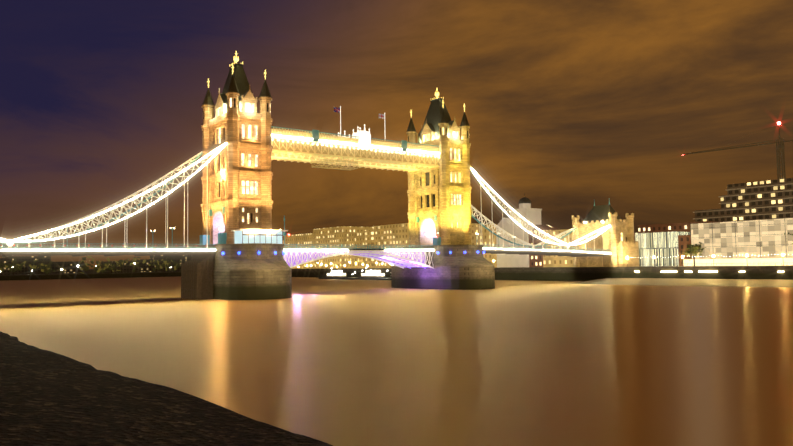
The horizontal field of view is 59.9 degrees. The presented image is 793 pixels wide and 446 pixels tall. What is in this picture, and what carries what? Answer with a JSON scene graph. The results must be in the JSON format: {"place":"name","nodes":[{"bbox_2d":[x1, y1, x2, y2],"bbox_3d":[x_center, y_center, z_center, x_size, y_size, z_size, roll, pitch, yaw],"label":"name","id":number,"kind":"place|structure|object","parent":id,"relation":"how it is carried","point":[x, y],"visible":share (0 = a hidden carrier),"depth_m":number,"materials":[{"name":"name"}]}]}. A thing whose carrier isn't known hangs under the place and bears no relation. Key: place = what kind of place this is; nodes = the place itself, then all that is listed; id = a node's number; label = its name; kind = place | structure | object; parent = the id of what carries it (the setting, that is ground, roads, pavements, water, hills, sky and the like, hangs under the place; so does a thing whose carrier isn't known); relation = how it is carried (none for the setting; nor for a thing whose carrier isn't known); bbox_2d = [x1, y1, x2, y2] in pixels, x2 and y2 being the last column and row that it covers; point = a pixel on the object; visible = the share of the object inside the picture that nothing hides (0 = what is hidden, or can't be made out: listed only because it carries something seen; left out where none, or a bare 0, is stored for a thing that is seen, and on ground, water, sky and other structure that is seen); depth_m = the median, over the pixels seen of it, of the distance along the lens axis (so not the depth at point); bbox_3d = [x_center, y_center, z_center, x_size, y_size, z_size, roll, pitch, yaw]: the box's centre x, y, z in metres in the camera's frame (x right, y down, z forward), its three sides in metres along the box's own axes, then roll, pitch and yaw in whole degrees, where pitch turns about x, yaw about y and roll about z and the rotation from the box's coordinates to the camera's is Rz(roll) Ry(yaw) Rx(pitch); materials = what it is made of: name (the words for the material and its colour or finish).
{"place":"outdoors","nodes":[
{"label":"outdoors","id":0,"kind":"place"},
{"bbox_2d":[0,271,180,280],"bbox_3d":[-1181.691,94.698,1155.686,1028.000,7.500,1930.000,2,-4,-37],"label":"bank ground","id":1,"kind":"structure","parent":0,"point":[86,275],"depth_m":630.47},
{"bbox_2d":[0,256,184,274],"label":"bank trees","id":2,"kind":"object","parent":1,"relation":"on","point":[98,268],"visible":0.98,"depth_m":642.13,"materials":[{"name":"green plant"}]},
{"bbox_2d":[0,255,190,274],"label":"bank buildings","id":3,"kind":"structure","parent":0,"point":[67,267],"depth_m":729.16,"materials":[{"name":"black"}]},
{"bbox_2d":[0,331,332,445],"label":"riverbank","id":4,"kind":"structure","parent":0,"point":[49,398],"depth_m":39.43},
{"bbox_2d":[0,276,792,445],"bbox_3d":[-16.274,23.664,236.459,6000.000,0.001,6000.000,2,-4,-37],"label":"river water","id":5,"kind":"structure","parent":0,"point":[340,362],"depth_m":71.14,"materials":[{"name":"brown liquid"}]},
{"bbox_2d":[181,253,213,299],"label":"bridge pier","id":6,"kind":"structure","parent":5,"relation":"in","point":[196,277],"depth_m":199.07,"materials":[{"name":"stone"}]},
{"bbox_2d":[191,243,291,299],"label":"pier","id":7,"kind":"structure","parent":5,"relation":"in","point":[252,271],"depth_m":194.46,"materials":[{"name":"stone"}]},
{"bbox_2d":[0,243,215,256],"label":"side span","id":8,"kind":"object","parent":7,"relation":"on","point":[40,251],"visible":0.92,"depth_m":182.71,"materials":[{"name":"grey metal"}]},
{"bbox_2d":[0,142,225,248],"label":"chains","id":9,"kind":"object","parent":8,"relation":"on","point":[10,243],"visible":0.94,"depth_m":191.04,"materials":[{"name":"white metal"}]},
{"bbox_2d":[201,51,272,243],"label":"tower","id":10,"kind":"structure","parent":7,"relation":"on","point":[240,193],"depth_m":207.74,"materials":[{"name":"stone"}]},
{"bbox_2d":[53,216,545,247],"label":"bridge furniture","id":11,"kind":"object","parent":7,"relation":"on","point":[257,236],"visible":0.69,"depth_m":200.50,"materials":[{"name":"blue metal"}]},
{"bbox_2d":[318,267,390,279],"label":"boats","id":12,"kind":"object","parent":5,"relation":"on","point":[367,275],"visible":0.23,"depth_m":424.08,"materials":[{"name":"white"}]},
{"bbox_2d":[391,245,494,289],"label":"pier","id":13,"kind":"structure","parent":5,"relation":"in","point":[463,267],"depth_m":244.86,"materials":[{"name":"stone"}]},
{"bbox_2d":[284,244,433,268],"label":"bascule span","id":14,"kind":"object","parent":13,"relation":"attached to","point":[410,257],"visible":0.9,"depth_m":235.48,"materials":[{"name":"white metal"}]},
{"bbox_2d":[406,88,471,245],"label":"tower","id":15,"kind":"structure","parent":13,"relation":"on","point":[439,199],"depth_m":257.08,"materials":[{"name":"stone"}]},
{"bbox_2d":[271,106,439,171],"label":"walkways","id":16,"kind":"structure","parent":15,"relation":"attached to","point":[360,149],"depth_m":232.63,"materials":[{"name":"metal"}]},
{"bbox_2d":[480,244,610,256],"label":"side span","id":17,"kind":"object","parent":13,"relation":"on","point":[570,252],"visible":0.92,"depth_m":286.82,"materials":[{"name":"grey metal"}]},
{"bbox_2d":[471,168,609,250],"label":"chains","id":18,"kind":"object","parent":17,"relation":"on","point":[544,240],"visible":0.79,"depth_m":286.51,"materials":[{"name":"white metal"}]},
{"bbox_2d":[0,0,792,268],"label":"sky","id":19,"kind":"structure","parent":0,"point":[570,105],"materials":[{"name":"brown"}]},
{"bbox_2d":[88,265,792,280],"bbox_3d":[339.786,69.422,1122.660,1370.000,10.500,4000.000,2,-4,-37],"label":"embankment wall","id":20,"kind":"structure","parent":0,"point":[586,273],"depth_m":304.05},
{"bbox_2d":[298,260,494,275],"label":"butlers quay lamps","id":21,"kind":"object","parent":20,"relation":"on","point":[355,263],"visible":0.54,"depth_m":476.12,"materials":[{"name":"yellow"}]},
{"bbox_2d":[283,223,572,268],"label":"background buildings","id":22,"kind":"structure","parent":20,"relation":"on","point":[391,235],"depth_m":476.32,"materials":[{"name":"stone"}]},
{"bbox_2d":[496,193,558,266],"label":"building","id":23,"kind":"structure","parent":20,"relation":"on","point":[526,211],"depth_m":364.04,"materials":[{"name":"white paint"}]},
{"bbox_2d":[571,201,638,266],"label":"abutment tower","id":24,"kind":"structure","parent":20,"relation":"on","point":[618,240],"depth_m":315.72,"materials":[{"name":"stone"}]},
{"bbox_2d":[603,221,714,265],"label":"brick buildings","id":25,"kind":"structure","parent":20,"relation":"on","point":[684,241],"depth_m":329.12,"materials":[{"name":"brick"}]},
{"bbox_2d":[615,253,783,271],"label":"quayside lights","id":26,"kind":"object","parent":20,"relation":"on","point":[746,255],"visible":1,"depth_m":269.35,"materials":[{"name":"grey metal"}]},
{"bbox_2d":[681,232,792,265],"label":"quay trees","id":27,"kind":"object","parent":20,"relation":"on","point":[691,249],"visible":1,"depth_m":281.46,"materials":[{"name":"green plant"}]},
{"bbox_2d":[693,178,792,221],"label":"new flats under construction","id":28,"kind":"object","parent":20,"relation":"on","point":[764,200],"visible":0.48,"depth_m":331.89,"materials":[{"name":"concrete"}]},
{"bbox_2d":[682,121,792,178],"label":"tower crane","id":29,"kind":"object","parent":28,"relation":"on","point":[781,145],"visible":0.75,"depth_m":330.26,"materials":[{"name":"grey paint"}]},
{"bbox_2d":[635,232,690,265],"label":"building","id":30,"kind":"structure","parent":0,"point":[662,247],"depth_m":308.29,"materials":[{"name":"white glass"}]},
{"bbox_2d":[568,278,792,287],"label":"foreshore mud","id":31,"kind":"structure","parent":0,"point":[706,282],"depth_m":255.47,"materials":[{"name":"brown soil"}]},
{"bbox_2d":[683,218,792,265],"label":"sheeted building","id":32,"kind":"structure","parent":0,"point":[768,242],"depth_m":277.26,"materials":[{"name":"plastic"}]}
]}

